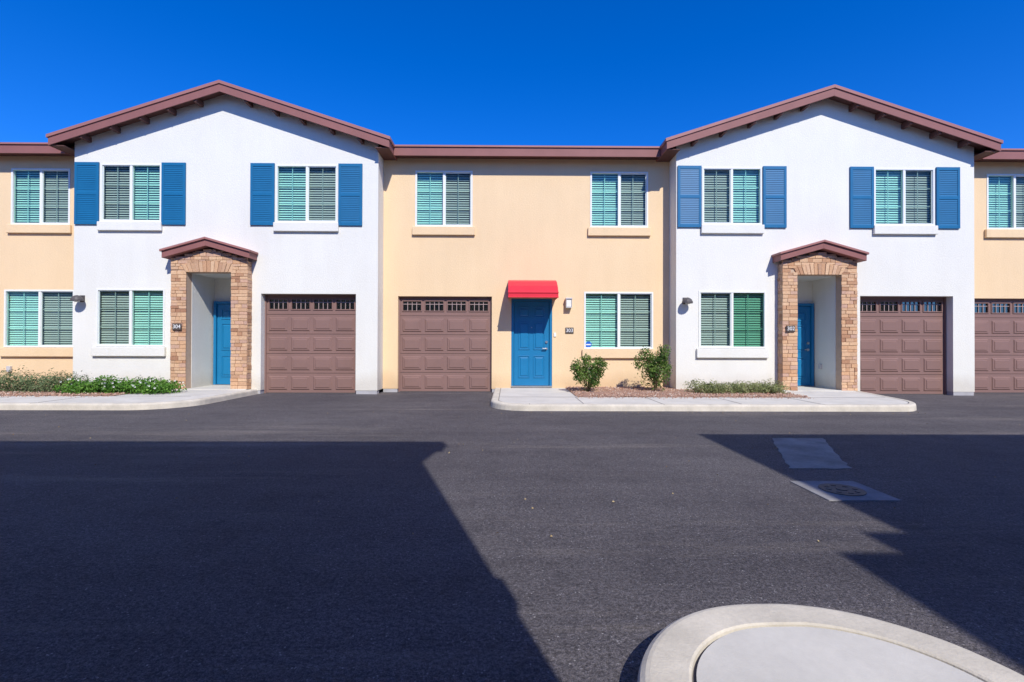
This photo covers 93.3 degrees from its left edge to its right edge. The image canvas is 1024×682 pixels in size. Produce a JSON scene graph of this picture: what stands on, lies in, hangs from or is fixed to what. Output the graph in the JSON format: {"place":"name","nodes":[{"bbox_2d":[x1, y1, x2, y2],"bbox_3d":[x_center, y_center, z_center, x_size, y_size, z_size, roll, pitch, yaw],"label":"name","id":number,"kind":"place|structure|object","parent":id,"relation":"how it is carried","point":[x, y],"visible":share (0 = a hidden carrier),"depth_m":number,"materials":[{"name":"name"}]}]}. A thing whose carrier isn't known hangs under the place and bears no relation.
{"place":"outdoors","nodes":[
{"label":"outdoors","id":0,"kind":"place"},
{"bbox_2d":[0,391,1023,681],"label":"asphalt road","id":1,"kind":"structure","parent":0,"point":[122,563],"depth_m":3.14,"materials":[{"name":"grey asphalt"}]},
{"bbox_2d":[0,385,257,409],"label":"sidewalk island","id":2,"kind":"structure","parent":1,"relation":"on","point":[33,400],"depth_m":9.54,"materials":[{"name":"concrete"}]},
{"bbox_2d":[0,365,93,392],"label":"hedge","id":3,"kind":"object","parent":2,"relation":"on","point":[30,384],"visible":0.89,"depth_m":10.77,"materials":[{"name":"green plant"}]},
{"bbox_2d":[53,375,186,394],"bbox_3d":[-8.671,0.961,10.772,2.703,0.425,1.183,0,0,0],"label":"flowering groundcover","id":4,"kind":"object","parent":2,"relation":"on","point":[131,386],"visible":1,"depth_m":10.57,"materials":[{"name":"green plant"}]},
{"bbox_2d":[46,80,396,393],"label":"gabled townhouse","id":5,"kind":"structure","parent":1,"relation":"on","point":[228,236],"depth_m":11.77,"materials":[{"name":"white paint"}]},
{"bbox_2d":[100,163,160,221],"bbox_3d":[-9.255,-3.601,11.942,2.080,2.020,0.412,0,0,0],"label":"window","id":6,"kind":"structure","parent":5,"relation":"in","point":[128,192],"depth_m":11.86,"materials":[{"name":"teal glass"}]},
{"bbox_2d":[96,288,164,346],"bbox_3d":[-9.254,-0.566,11.924,2.260,2.010,0.412,0,0,0],"label":"window","id":7,"kind":"structure","parent":5,"relation":"in","point":[124,317],"depth_m":11.84,"materials":[{"name":"white plastic"}]},
{"bbox_2d":[213,301,230,384],"bbox_3d":[-7.241,0.066,12.562,1.000,2.195,0.140,0,0,0],"label":"entry door","id":8,"kind":"structure","parent":5,"relation":"in","point":[222,309],"depth_m":12.57,"materials":[{"name":"blue paint"}]},
{"bbox_2d":[275,164,337,222],"bbox_3d":[-5.000,-3.588,11.976,2.110,2.020,0.412,0,0,0],"label":"window","id":9,"kind":"structure","parent":5,"relation":"in","point":[304,193],"depth_m":11.90,"materials":[{"name":"teal glass"}]},
{"bbox_2d":[264,294,355,392],"bbox_3d":[-4.956,0.072,12.005,2.300,2.440,0.131,0,0,0],"label":"garage door","id":10,"kind":"structure","parent":5,"relation":"in","point":[310,340],"depth_m":11.96,"materials":[{"name":"paint"}]},
{"bbox_2d":[490,386,916,411],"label":"sidewalk island","id":11,"kind":"structure","parent":1,"relation":"on","point":[603,398],"depth_m":9.57,"materials":[{"name":"concrete"}]},
{"bbox_2d":[570,353,607,390],"bbox_3d":[1.791,0.727,11.206,0.900,0.929,0.735,0,0,0],"label":"shrub","id":12,"kind":"object","parent":11,"relation":"on","point":[594,370],"visible":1,"depth_m":11.12,"materials":[{"name":"green plant"}]},
{"bbox_2d":[631,345,672,390],"bbox_3d":[3.333,0.638,11.319,0.937,1.134,0.825,0,0,0],"label":"shrub","id":13,"kind":"object","parent":11,"relation":"on","point":[652,364],"visible":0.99,"depth_m":11.26,"materials":[{"name":"green plant"}]},
{"bbox_2d":[684,378,790,393],"bbox_3d":[5.128,1.026,11.011,2.415,0.405,0.848,0,0,0],"label":"grass clump row","id":14,"kind":"object","parent":11,"relation":"on","point":[741,387],"visible":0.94,"depth_m":10.88,"materials":[{"name":"green plant"}]},
{"bbox_2d":[772,438,851,468],"bbox_3d":[3.414,1.275,5.604,0.631,0.001,1.974,0,0,25],"label":"asphalt patch","id":15,"kind":"object","parent":1,"relation":"on","point":[807,452],"visible":0.98,"depth_m":5.47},
{"bbox_2d":[656,84,1002,395],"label":"gabled townhouse","id":16,"kind":"structure","parent":1,"relation":"on","point":[822,239],"depth_m":11.88,"materials":[{"name":"white paint"}]},
{"bbox_2d":[702,167,761,224],"bbox_3d":[5.395,-3.557,12.059,2.080,2.020,0.412,0,0,0],"label":"window","id":17,"kind":"structure","parent":16,"relation":"in","point":[730,195],"depth_m":11.98,"materials":[{"name":"teal glass"}]},
{"bbox_2d":[698,291,765,348],"bbox_3d":[5.395,-0.522,12.041,2.260,2.010,0.412,0,0,0],"label":"window","id":18,"kind":"structure","parent":16,"relation":"in","point":[727,319],"depth_m":11.89,"materials":[{"name":"white plastic"}]},
{"bbox_2d":[797,303,814,386],"bbox_3d":[7.408,0.111,12.679,1.000,2.195,0.140,0,0,0],"label":"entry door","id":19,"kind":"structure","parent":16,"relation":"in","point":[805,359],"depth_m":12.70,"materials":[{"name":"blue paint"}]},
{"bbox_2d":[860,297,946,394],"bbox_3d":[9.693,0.117,12.122,2.300,2.440,0.131,0,0,0],"label":"garage door","id":20,"kind":"structure","parent":16,"relation":"in","point":[903,340],"depth_m":12.08,"materials":[{"name":"paint"}]},
{"bbox_2d":[874,168,934,225],"bbox_3d":[9.649,-3.544,12.093,2.110,2.020,0.412,0,0,0],"label":"window","id":21,"kind":"structure","parent":16,"relation":"in","point":[902,196],"depth_m":12.01,"materials":[{"name":"teal glass"}]},
{"bbox_2d":[789,481,901,500],"bbox_3d":[2.793,1.274,4.095,0.580,0.049,0.540,0,0,0],"label":"utility cover","id":22,"kind":"object","parent":1,"relation":"on","point":[841,490],"visible":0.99,"depth_m":4.04,"materials":[{"name":"metal"}]},
{"bbox_2d":[0,0,1023,148],"label":"sky","id":23,"kind":"structure","parent":0,"point":[411,72],"materials":[{"name":"blue"}]},
{"bbox_2d":[637,604,1023,681],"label":"curb island","id":24,"kind":"structure","parent":0,"point":[765,643],"depth_m":1.73,"materials":[{"name":"concrete"}]},
{"label":"ground","id":25,"kind":"structure","parent":0,"visible":0},
{"bbox_2d":[0,142,74,385],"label":"flat eave townhouse","id":26,"kind":"structure","parent":25,"relation":"on","point":[36,246],"depth_m":12.22,"materials":[{"name":"beige paint"}]},
{"bbox_2d":[3,290,72,347],"bbox_3d":[-11.933,-0.566,12.402,2.370,2.060,0.412,0,0,0],"label":"window","id":27,"kind":"structure","parent":26,"relation":"in","point":[32,318],"depth_m":12.32,"materials":[{"name":"white plastic"}]},
{"bbox_2d":[11,168,70,224],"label":"window","id":28,"kind":"structure","parent":26,"relation":"in","point":[38,195],"depth_m":12.34,"materials":[{"name":"teal glass"}]},
{"bbox_2d":[383,145,668,391],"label":"flat eave townhouse","id":29,"kind":"structure","parent":25,"relation":"on","point":[517,266],"depth_m":12.33,"materials":[{"name":"beige paint"}]},
{"bbox_2d":[415,170,472,226],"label":"window","id":30,"kind":"structure","parent":29,"relation":"in","point":[442,198],"depth_m":12.42,"materials":[{"name":"teal glass"}]},
{"bbox_2d":[398,296,491,391],"bbox_3d":[-1.708,0.085,12.441,2.383,2.440,0.131,0,0,0],"label":"garage door","id":31,"kind":"structure","parent":29,"relation":"in","point":[445,343],"depth_m":12.40,"materials":[{"name":"paint"}]},
{"bbox_2d":[511,299,551,386],"bbox_3d":[0.501,0.049,12.344,1.040,2.253,0.140,0,0,0],"label":"entry door","id":32,"kind":"structure","parent":29,"relation":"in","point":[531,319],"depth_m":12.36,"materials":[{"name":"blue paint"}]},
{"bbox_2d":[584,292,652,348],"bbox_3d":[2.717,-0.522,12.520,2.370,2.060,0.412,0,0,0],"label":"window","id":33,"kind":"structure","parent":29,"relation":"in","point":[612,320],"depth_m":12.44,"materials":[{"name":"white plastic"}]},
{"bbox_2d":[590,172,647,226],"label":"window","id":34,"kind":"structure","parent":29,"relation":"in","point":[617,199],"depth_m":12.46,"materials":[{"name":"teal glass"}]},
{"bbox_2d":[974,148,1023,392],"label":"flat eave townhouse","id":35,"kind":"structure","parent":25,"relation":"on","point":[999,262],"depth_m":12.48,"materials":[{"name":"beige paint"}]},
{"bbox_2d":[974,299,1023,392],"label":"garage door","id":36,"kind":"structure","parent":35,"relation":"in","point":[999,323],"depth_m":12.51,"materials":[{"name":"paint"}]},
{"bbox_2d":[986,174,1023,228],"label":"window","id":37,"kind":"structure","parent":35,"relation":"in","point":[1004,192],"depth_m":12.54,"materials":[{"name":"teal glass"}]}
]}

